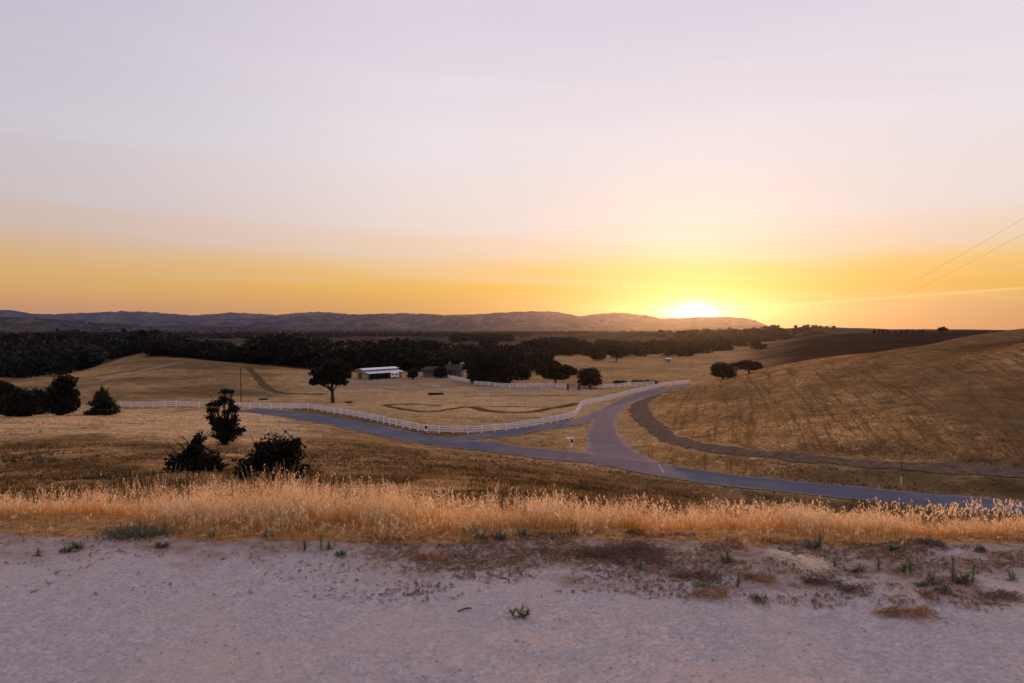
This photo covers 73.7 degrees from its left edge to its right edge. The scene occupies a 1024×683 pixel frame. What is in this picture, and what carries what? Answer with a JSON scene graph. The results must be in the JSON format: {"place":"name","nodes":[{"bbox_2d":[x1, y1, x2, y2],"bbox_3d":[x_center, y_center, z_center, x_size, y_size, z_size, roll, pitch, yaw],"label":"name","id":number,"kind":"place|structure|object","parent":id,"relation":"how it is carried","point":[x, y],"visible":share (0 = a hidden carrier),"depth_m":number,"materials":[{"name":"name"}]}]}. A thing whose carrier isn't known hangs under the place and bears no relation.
{"place":"outdoors","nodes":[
{"label":"outdoors","id":0,"kind":"place"},
{"bbox_2d":[82,363,177,383],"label":"dirt path","id":1,"kind":"structure","parent":0,"point":[130,373],"depth_m":237.06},
{"bbox_2d":[382,403,475,411],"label":"trodden path","id":2,"kind":"structure","parent":0,"point":[390,406],"depth_m":155.31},
{"bbox_2d":[0,310,1023,547],"bbox_3d":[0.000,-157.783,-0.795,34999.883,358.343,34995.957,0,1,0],"label":"ground","id":3,"kind":"structure","parent":0,"point":[189,379],"depth_m":126.52,"materials":[{"name":"plant"}]},
{"bbox_2d":[0,380,26,413],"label":"round tree","id":4,"kind":"object","parent":3,"relation":"on","point":[6,386],"visible":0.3,"depth_m":137.31,"materials":[{"name":"plant"}]},
{"bbox_2d":[0,387,41,416],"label":"round tree","id":5,"kind":"object","parent":3,"relation":"on","point":[20,402],"visible":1,"depth_m":126.14,"materials":[{"name":"plant"}]},
{"bbox_2d":[1,333,53,342],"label":"oak tree","id":6,"kind":"object","parent":3,"relation":"on","point":[35,337],"visible":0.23,"depth_m":414.24,"materials":[{"name":"green plant"}]},
{"bbox_2d":[29,387,48,414],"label":"round tree","id":7,"kind":"object","parent":3,"relation":"on","point":[38,393],"visible":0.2,"depth_m":136.56,"materials":[{"name":"plant"}]},
{"bbox_2d":[19,331,66,339],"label":"oak tree","id":8,"kind":"object","parent":3,"relation":"on","point":[54,335],"visible":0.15,"depth_m":549.78,"materials":[{"name":"green plant"}]},
{"bbox_2d":[39,374,80,414],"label":"round tree","id":9,"kind":"object","parent":3,"relation":"on","point":[60,395],"visible":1,"depth_m":125.13,"materials":[{"name":"plant"}]},
{"bbox_2d":[53,328,84,335],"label":"oak tree","id":10,"kind":"object","parent":3,"relation":"on","point":[70,331],"visible":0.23,"depth_m":710.81,"materials":[{"name":"green plant"}]},
{"bbox_2d":[0,336,142,377],"bbox_3d":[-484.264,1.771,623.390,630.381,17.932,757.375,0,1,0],"label":"woodland","id":11,"kind":"object","parent":3,"relation":"on","point":[31,358],"visible":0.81,"depth_m":271.07,"materials":[{"name":"plant"}]},
{"bbox_2d":[83,384,120,414],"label":"conifer","id":12,"kind":"object","parent":3,"relation":"on","point":[102,402],"visible":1,"depth_m":127.55,"materials":[{"name":"plant"}]},
{"bbox_2d":[87,335,118,350],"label":"oak tree","id":13,"kind":"object","parent":3,"relation":"on","point":[96,339],"visible":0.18,"depth_m":452.99,"materials":[{"name":"green plant"}]},
{"bbox_2d":[122,341,143,355],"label":"oak tree","id":14,"kind":"object","parent":3,"relation":"on","point":[130,350],"visible":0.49,"depth_m":403.42,"materials":[{"name":"green plant"}]},
{"bbox_2d":[84,518,185,542],"bbox_3d":[-2.913,1.483,5.318,0.704,0.112,0.638,0,1,-24],"label":"weed patch","id":15,"kind":"object","parent":3,"relation":"on","point":[128,531],"visible":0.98,"depth_m":5.27,"materials":[{"name":"plant"}]},
{"bbox_2d":[116,328,172,339],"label":"oak tree","id":16,"kind":"object","parent":3,"relation":"on","point":[123,332],"visible":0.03,"depth_m":459.14,"materials":[{"name":"green plant"}]},
{"bbox_2d":[122,329,170,350],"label":"oak tree","id":17,"kind":"object","parent":3,"relation":"on","point":[136,335],"visible":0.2,"depth_m":414.90,"materials":[{"name":"green plant"}]},
{"bbox_2d":[138,336,176,355],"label":"oak tree","id":18,"kind":"object","parent":3,"relation":"on","point":[153,346],"visible":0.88,"depth_m":289.25,"materials":[{"name":"green plant"}]},
{"bbox_2d":[165,342,196,357],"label":"oak tree","id":19,"kind":"object","parent":3,"relation":"on","point":[175,349],"visible":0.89,"depth_m":286.20,"materials":[{"name":"green plant"}]},
{"bbox_2d":[161,429,230,473],"bbox_3d":[-22.681,8.096,48.696,5.416,3.800,2.920,0,1,0],"label":"bush","id":20,"kind":"object","parent":3,"relation":"on","point":[194,455],"visible":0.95,"depth_m":48.29,"materials":[{"name":"green plant"}]},
{"bbox_2d":[181,340,230,357],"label":"oak tree","id":21,"kind":"object","parent":3,"relation":"on","point":[209,344],"visible":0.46,"depth_m":293.09,"materials":[{"name":"green plant"}]},
{"bbox_2d":[197,347,232,360],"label":"oak tree","id":22,"kind":"object","parent":3,"relation":"on","point":[213,353],"visible":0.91,"depth_m":286.08,"materials":[{"name":"green plant"}]},
{"bbox_2d":[202,388,246,444],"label":"oak sapling","id":23,"kind":"object","parent":3,"relation":"on","point":[226,430],"visible":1,"depth_m":82.91,"materials":[{"name":"green plant"}]},
{"bbox_2d":[241,332,309,365],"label":"oak tree","id":24,"kind":"object","parent":3,"relation":"on","point":[270,345],"visible":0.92,"depth_m":290.95,"materials":[{"name":"green plant"}]},
{"bbox_2d":[231,429,320,480],"bbox_3d":[-15.934,7.691,45.575,5.455,3.910,3.260,0,1,17],"label":"bush","id":25,"kind":"object","parent":3,"relation":"on","point":[269,454],"visible":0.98,"depth_m":45.22,"materials":[{"name":"green plant"}]},
{"bbox_2d":[147,336,411,368],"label":"woodland","id":26,"kind":"object","parent":3,"relation":"on","point":[250,362],"visible":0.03,"depth_m":305.37,"materials":[{"name":"plant"}]},
{"bbox_2d":[243,366,322,394],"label":"dirt path","id":27,"kind":"structure","parent":3,"relation":"in","point":[262,383],"depth_m":216.35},
{"bbox_2d":[290,336,335,364],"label":"oak tree","id":28,"kind":"object","parent":3,"relation":"on","point":[324,340],"visible":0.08,"depth_m":310.02,"materials":[{"name":"green plant"}]},
{"bbox_2d":[282,341,350,368],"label":"oak tree","id":29,"kind":"object","parent":3,"relation":"on","point":[319,358],"visible":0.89,"depth_m":291.01,"materials":[{"name":"green plant"}]},
{"bbox_2d":[308,356,352,402],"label":"oak tree","id":30,"kind":"object","parent":3,"relation":"on","point":[336,371],"visible":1,"depth_m":168.04,"materials":[{"name":"green plant"}]},
{"bbox_2d":[320,347,372,367],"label":"oak tree","id":31,"kind":"object","parent":3,"relation":"on","point":[351,353],"visible":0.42,"depth_m":296.33,"materials":[{"name":"green plant"}]},
{"bbox_2d":[120,401,574,433],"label":"rail fence","id":32,"kind":"object","parent":3,"relation":"on","point":[377,417],"visible":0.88,"depth_m":134.70,"materials":[{"name":"white paint"}]},
{"bbox_2d":[336,340,366,357],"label":"oak tree","id":33,"kind":"object","parent":3,"relation":"on","point":[353,346],"visible":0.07,"depth_m":330.93,"materials":[{"name":"green plant"}]},
{"bbox_2d":[356,366,403,379],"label":"barn","id":34,"kind":"structure","parent":3,"relation":"on","point":[374,373],"depth_m":247.71,"materials":[{"name":"metal"}]},
{"bbox_2d":[355,338,409,367],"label":"oak tree","id":35,"kind":"object","parent":3,"relation":"on","point":[380,352],"visible":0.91,"depth_m":288.68,"materials":[{"name":"green plant"}]},
{"bbox_2d":[0,317,779,338],"bbox_3d":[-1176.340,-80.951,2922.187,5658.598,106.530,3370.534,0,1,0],"label":"distant woodland","id":36,"kind":"object","parent":3,"relation":"on","point":[248,334],"visible":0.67,"depth_m":1850.16,"materials":[{"name":"plant"}]},
{"bbox_2d":[300,377,501,386],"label":"farm lane","id":37,"kind":"structure","parent":3,"relation":"on","point":[415,377],"depth_m":236.78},
{"bbox_2d":[345,387,462,392],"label":"farm lane","id":38,"kind":"structure","parent":3,"relation":"on","point":[411,389],"depth_m":204.76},
{"bbox_2d":[406,368,418,378],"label":"round tree","id":39,"kind":"object","parent":3,"relation":"on","point":[413,373],"visible":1,"depth_m":242.83,"materials":[{"name":"plant"}]},
{"bbox_2d":[391,348,442,369],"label":"oak tree","id":40,"kind":"object","parent":3,"relation":"on","point":[423,361],"visible":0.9,"depth_m":293.00,"materials":[{"name":"green plant"}]},
{"bbox_2d":[392,337,459,353],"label":"oak tree","id":41,"kind":"object","parent":3,"relation":"on","point":[428,345],"visible":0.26,"depth_m":319.37,"materials":[{"name":"green plant"}]},
{"bbox_2d":[433,366,446,377],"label":"oak tree","id":42,"kind":"object","parent":3,"relation":"on","point":[440,371],"visible":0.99,"depth_m":247.13,"materials":[{"name":"green plant"}]},
{"bbox_2d":[421,362,463,376],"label":"farmhouse","id":43,"kind":"object","parent":3,"relation":"on","point":[456,370],"visible":0.75,"depth_m":253.90,"materials":[{"name":"grey"}]},
{"bbox_2d":[436,350,462,366],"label":"oak tree","id":44,"kind":"object","parent":3,"relation":"on","point":[445,358],"visible":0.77,"depth_m":290.70,"materials":[{"name":"green plant"}]},
{"bbox_2d":[447,334,463,341],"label":"oak tree","id":45,"kind":"object","parent":3,"relation":"on","point":[454,338],"visible":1,"depth_m":913.36,"materials":[{"name":"green plant"}]},
{"bbox_2d":[455,343,476,351],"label":"oak tree","id":46,"kind":"object","parent":3,"relation":"on","point":[465,346],"visible":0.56,"depth_m":477.49,"materials":[{"name":"green plant"}]},
{"bbox_2d":[461,360,477,381],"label":"oak tree","id":47,"kind":"object","parent":3,"relation":"on","point":[466,366],"visible":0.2,"depth_m":232.75,"materials":[{"name":"green plant"}]},
{"bbox_2d":[469,522,489,538],"bbox_3d":[-0.252,1.452,5.221,0.178,0.132,0.130,0,1,18],"label":"weed","id":48,"kind":"object","parent":3,"relation":"on","point":[478,535],"visible":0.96,"depth_m":5.22,"materials":[{"name":"green plant"}]},
{"bbox_2d":[468,349,518,384],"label":"oak tree","id":49,"kind":"object","parent":3,"relation":"on","point":[491,366],"visible":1,"depth_m":218.17,"materials":[{"name":"green plant"}]},
{"bbox_2d":[502,333,514,341],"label":"oak tree","id":50,"kind":"object","parent":3,"relation":"on","point":[508,337],"visible":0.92,"depth_m":961.82,"materials":[{"name":"green plant"}]},
{"bbox_2d":[0,532,1023,682],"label":"gravel lot","id":51,"kind":"structure","parent":3,"relation":"on","point":[156,623],"depth_m":3.76,"materials":[{"name":"gravel"}]},
{"bbox_2d":[66,540,85,549],"bbox_3d":[-3.186,1.484,4.993,0.167,0.073,0.090,0,1,18],"label":"weed","id":52,"kind":"object","parent":51,"relation":"on","point":[78,545],"visible":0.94,"depth_m":4.99,"materials":[{"name":"green plant"}]},
{"bbox_2d":[404,551,450,564],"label":"straw heap","id":53,"kind":"object","parent":51,"relation":"on","point":[424,556],"visible":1,"depth_m":4.75,"materials":[{"name":"brown plant"}]},
{"bbox_2d":[492,527,506,539],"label":"weed","id":54,"kind":"object","parent":51,"relation":"on","point":[500,536],"visible":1,"depth_m":5.20,"materials":[{"name":"green plant"}]},
{"bbox_2d":[1,538,1020,682],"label":"pebbles","id":55,"kind":"object","parent":51,"relation":"on","point":[523,641],"visible":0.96,"depth_m":3.67,"materials":[{"name":"stone"}]},
{"bbox_2d":[0,525,1023,612],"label":"plant litter","id":56,"kind":"object","parent":51,"relation":"on","point":[722,545],"visible":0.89,"depth_m":4.71,"materials":[{"name":"plant"}]},
{"bbox_2d":[507,603,530,618],"bbox_3d":[0.038,1.494,3.753,0.148,0.071,0.105,0,1,0],"label":"weed","id":57,"kind":"object","parent":51,"relation":"on","point":[527,611],"visible":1,"depth_m":3.76,"materials":[{"name":"green plant"}]},
{"bbox_2d":[553,538,692,575],"bbox_3d":[0.871,1.489,4.862,0.846,0.057,0.827,1,1,42],"label":"straw heap","id":58,"kind":"object","parent":51,"relation":"on","point":[602,552],"visible":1,"depth_m":4.82,"materials":[{"name":"plant"}]},
{"bbox_2d":[667,569,737,590],"bbox_3d":[1.198,1.495,4.334,0.402,0.055,0.334,0,1,0],"label":"straw heap","id":59,"kind":"object","parent":51,"relation":"on","point":[697,575],"visible":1,"depth_m":4.36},
{"bbox_2d":[684,583,745,607],"bbox_3d":[1.216,1.500,4.095,0.364,0.056,0.284,0,1,21],"label":"straw heap","id":60,"kind":"object","parent":51,"relation":"on","point":[715,595],"visible":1,"depth_m":4.08,"materials":[{"name":"brown plant"}]},
{"bbox_2d":[740,567,779,586],"bbox_3d":[1.627,1.498,4.357,0.274,0.053,0.235,-1,1,-34],"label":"straw heap","id":61,"kind":"object","parent":51,"relation":"on","point":[756,575],"visible":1,"depth_m":4.36,"materials":[{"name":"brown plant"}]},
{"bbox_2d":[747,591,772,610],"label":"straw heap","id":62,"kind":"object","parent":51,"relation":"on","point":[757,596],"visible":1,"depth_m":3.99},
{"bbox_2d":[761,548,842,578],"bbox_3d":[1.921,1.484,4.561,0.554,0.082,0.408,1,1,32],"label":"straw heap","id":63,"kind":"object","parent":51,"relation":"on","point":[813,564],"visible":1,"depth_m":4.59,"materials":[{"name":"plant"}]},
{"bbox_2d":[802,533,826,548],"bbox_3d":[2.214,1.460,5.009,0.168,0.124,0.123,1,1,37],"label":"weed","id":64,"kind":"object","parent":51,"relation":"on","point":[815,545],"visible":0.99,"depth_m":5.00,"materials":[{"name":"green plant"}]},
{"bbox_2d":[801,574,845,591],"bbox_3d":[2.006,1.502,4.265,0.251,0.048,0.313,-1,1,-41],"label":"straw heap","id":65,"kind":"object","parent":51,"relation":"on","point":[817,580],"visible":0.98,"depth_m":4.28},
{"bbox_2d":[830,582,875,596],"bbox_3d":[2.087,1.501,4.178,0.249,0.053,0.198,1,1,29],"label":"straw heap","id":66,"kind":"object","parent":51,"relation":"on","point":[852,586],"visible":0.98,"depth_m":4.15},
{"bbox_2d":[885,540,901,550],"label":"weed","id":67,"kind":"object","parent":51,"relation":"on","point":[892,547],"visible":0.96,"depth_m":4.94,"materials":[{"name":"green plant"}]},
{"bbox_2d":[869,596,954,629],"bbox_3d":[2.268,1.509,3.815,0.371,0.053,0.388,-1,1,-42],"label":"straw heap","id":68,"kind":"object","parent":51,"relation":"on","point":[910,611],"visible":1,"depth_m":3.81,"materials":[{"name":"brown plant"}]},
{"bbox_2d":[918,588,944,601],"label":"straw heap","id":69,"kind":"object","parent":51,"relation":"on","point":[926,594],"visible":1,"depth_m":4.06,"materials":[{"name":"brown plant"}]},
{"bbox_2d":[914,537,951,549],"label":"straw heap","id":70,"kind":"object","parent":51,"relation":"on","point":[935,542],"visible":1,"depth_m":5.03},
{"bbox_2d":[925,566,944,583],"bbox_3d":[2.638,1.475,4.262,0.127,0.101,0.128,-1,1,-41],"label":"weed","id":71,"kind":"object","parent":51,"relation":"on","point":[931,578],"visible":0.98,"depth_m":4.27,"materials":[{"name":"green plant"}]},
{"bbox_2d":[931,581,962,599],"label":"straw heap","id":72,"kind":"object","parent":51,"relation":"on","point":[944,590],"visible":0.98,"depth_m":4.11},
{"bbox_2d":[953,570,975,582],"bbox_3d":[2.842,1.485,4.297,0.146,0.081,0.100,0,1,0],"label":"weed","id":73,"kind":"object","parent":51,"relation":"on","point":[963,578],"visible":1,"depth_m":4.29,"materials":[{"name":"green plant"}]},
{"bbox_2d":[972,543,987,552],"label":"weed","id":74,"kind":"object","parent":51,"relation":"on","point":[980,547],"visible":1,"depth_m":4.91,"materials":[{"name":"green plant"}]},
{"bbox_2d":[972,585,1023,603],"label":"straw heap","id":75,"kind":"object","parent":51,"relation":"on","point":[1000,594],"visible":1,"depth_m":4.04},
{"bbox_2d":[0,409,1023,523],"bbox_3d":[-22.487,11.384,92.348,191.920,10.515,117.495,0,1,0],"label":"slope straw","id":76,"kind":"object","parent":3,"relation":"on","point":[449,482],"visible":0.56,"depth_m":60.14,"materials":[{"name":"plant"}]},
{"bbox_2d":[0,461,1023,548],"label":"wild oats","id":77,"kind":"object","parent":3,"relation":"on","point":[379,514],"visible":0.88,"depth_m":5.64,"materials":[{"name":"plant"}]},
{"bbox_2d":[486,343,538,356],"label":"oak tree","id":78,"kind":"object","parent":3,"relation":"on","point":[501,347],"visible":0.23,"depth_m":314.31,"materials":[{"name":"green plant"}]},
{"bbox_2d":[4,483,1023,537],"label":"tall oats","id":79,"kind":"object","parent":3,"relation":"on","point":[747,506],"visible":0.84,"depth_m":5.57,"materials":[{"name":"plant"}]},
{"bbox_2d":[474,381,565,387],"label":"rail fence","id":80,"kind":"object","parent":3,"relation":"on","point":[517,386],"visible":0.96,"depth_m":210.65,"materials":[{"name":"white paint"}]},
{"bbox_2d":[512,362,533,379],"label":"oak tree","id":81,"kind":"object","parent":3,"relation":"on","point":[524,370],"visible":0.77,"depth_m":240.68,"materials":[{"name":"green plant"}]},
{"bbox_2d":[527,338,556,350],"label":"oak tree","id":82,"kind":"object","parent":3,"relation":"on","point":[538,343],"visible":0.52,"depth_m":469.15,"materials":[{"name":"green plant"}]},
{"bbox_2d":[528,345,559,359],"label":"oak tree","id":83,"kind":"object","parent":3,"relation":"on","point":[547,349],"visible":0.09,"depth_m":328.99,"materials":[{"name":"green plant"}]},
{"bbox_2d":[534,360,577,384],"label":"oak tree","id":84,"kind":"object","parent":3,"relation":"on","point":[560,370],"visible":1,"depth_m":219.22,"materials":[{"name":"green plant"}]},
{"bbox_2d":[552,337,578,343],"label":"oak tree","id":85,"kind":"object","parent":3,"relation":"on","point":[567,339],"visible":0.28,"depth_m":514.12,"materials":[{"name":"green plant"}]},
{"bbox_2d":[560,346,575,355],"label":"oak tree","id":86,"kind":"object","parent":3,"relation":"on","point":[568,351],"visible":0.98,"depth_m":446.53,"materials":[{"name":"green plant"}]},
{"bbox_2d":[561,343,581,354],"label":"oak tree","id":87,"kind":"object","parent":3,"relation":"on","point":[576,347],"visible":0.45,"depth_m":465.29,"materials":[{"name":"green plant"}]},
{"bbox_2d":[577,366,602,387],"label":"round tree","id":88,"kind":"object","parent":3,"relation":"on","point":[588,376],"visible":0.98,"depth_m":207.82,"materials":[{"name":"plant"}]},
{"bbox_2d":[588,349,607,360],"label":"oak tree","id":89,"kind":"object","parent":3,"relation":"on","point":[598,354],"visible":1,"depth_m":387.77,"materials":[{"name":"green plant"}]},
{"bbox_2d":[454,332,775,361],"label":"woodland","id":90,"kind":"object","parent":3,"relation":"on","point":[721,346],"visible":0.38,"depth_m":539.26,"materials":[{"name":"plant"}]},
{"bbox_2d":[604,346,628,361],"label":"oak tree","id":91,"kind":"object","parent":3,"relation":"on","point":[616,352],"visible":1,"depth_m":366.99,"materials":[{"name":"green plant"}]},
{"bbox_2d":[593,381,654,387],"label":"rail fence","id":92,"kind":"object","parent":3,"relation":"on","point":[624,384],"visible":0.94,"depth_m":213.10,"materials":[{"name":"white paint"}]},
{"bbox_2d":[620,346,635,355],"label":"oak tree","id":93,"kind":"object","parent":3,"relation":"on","point":[629,349],"visible":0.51,"depth_m":437.45,"materials":[{"name":"green plant"}]},
{"bbox_2d":[574,380,689,415],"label":"rail fence","id":94,"kind":"object","parent":3,"relation":"on","point":[579,407],"visible":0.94,"depth_m":182.58,"materials":[{"name":"white paint"}]},
{"bbox_2d":[626,527,646,536],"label":"straw heap","id":95,"kind":"object","parent":3,"relation":"on","point":[634,531],"visible":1,"depth_m":5.32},
{"bbox_2d":[632,348,646,355],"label":"oak tree","id":96,"kind":"object","parent":3,"relation":"on","point":[641,352],"visible":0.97,"depth_m":442.42,"materials":[{"name":"green plant"}]},
{"bbox_2d":[644,345,661,353],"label":"oak tree","id":97,"kind":"object","parent":3,"relation":"on","point":[653,349],"visible":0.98,"depth_m":473.28,"materials":[{"name":"green plant"}]},
{"bbox_2d":[661,346,676,356],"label":"oak tree","id":98,"kind":"object","parent":3,"relation":"on","point":[668,351],"visible":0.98,"depth_m":438.13,"materials":[{"name":"green plant"}]},
{"bbox_2d":[675,345,697,355],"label":"oak tree","id":99,"kind":"object","parent":3,"relation":"on","point":[684,350],"visible":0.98,"depth_m":442.97,"materials":[{"name":"green plant"}]},
{"bbox_2d":[710,361,737,378],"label":"domed tree","id":100,"kind":"object","parent":3,"relation":"on","point":[722,370],"visible":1,"depth_m":205.34,"materials":[{"name":"plant"}]},
{"bbox_2d":[716,336,733,344],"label":"oak tree","id":101,"kind":"object","parent":3,"relation":"on","point":[729,340],"visible":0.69,"depth_m":618.95,"materials":[{"name":"green plant"}]},
{"bbox_2d":[650,328,801,342],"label":"woodland","id":102,"kind":"object","parent":3,"relation":"on","point":[755,338],"visible":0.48,"depth_m":938.24,"materials":[{"name":"plant"}]},
{"bbox_2d":[732,360,762,373],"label":"domed tree","id":103,"kind":"object","parent":3,"relation":"on","point":[748,365],"visible":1,"depth_m":201.04,"materials":[{"name":"plant"}]},
{"bbox_2d":[639,328,1023,478],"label":"hill stubble","id":104,"kind":"object","parent":3,"relation":"on","point":[853,427],"visible":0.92,"depth_m":108.88,"materials":[{"name":"plant"}]},
{"bbox_2d":[0,0,1023,329],"label":"sky","id":105,"kind":"structure","parent":0,"point":[784,163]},
{"bbox_2d":[459,403,579,412],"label":"trodden path","id":106,"kind":"structure","parent":0,"point":[540,410],"depth_m":152.10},
{"bbox_2d":[449,410,612,439],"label":"side road","id":107,"kind":"structure","parent":0,"point":[592,416],"depth_m":124.86,"materials":[{"name":"asphalt"}]},
{"bbox_2d":[238,408,1023,515],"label":"road","id":108,"kind":"structure","parent":0,"point":[772,484],"depth_m":85.56,"materials":[{"name":"asphalt"}]},
{"bbox_2d":[586,382,703,465],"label":"drive road","id":109,"kind":"structure","parent":0,"point":[603,436],"depth_m":117.73,"materials":[{"name":"asphalt"}]},
{"bbox_2d":[628,394,1023,477],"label":"ploughed track","id":110,"kind":"structure","parent":0,"point":[641,415],"depth_m":87.78,"materials":[{"name":"soil"}]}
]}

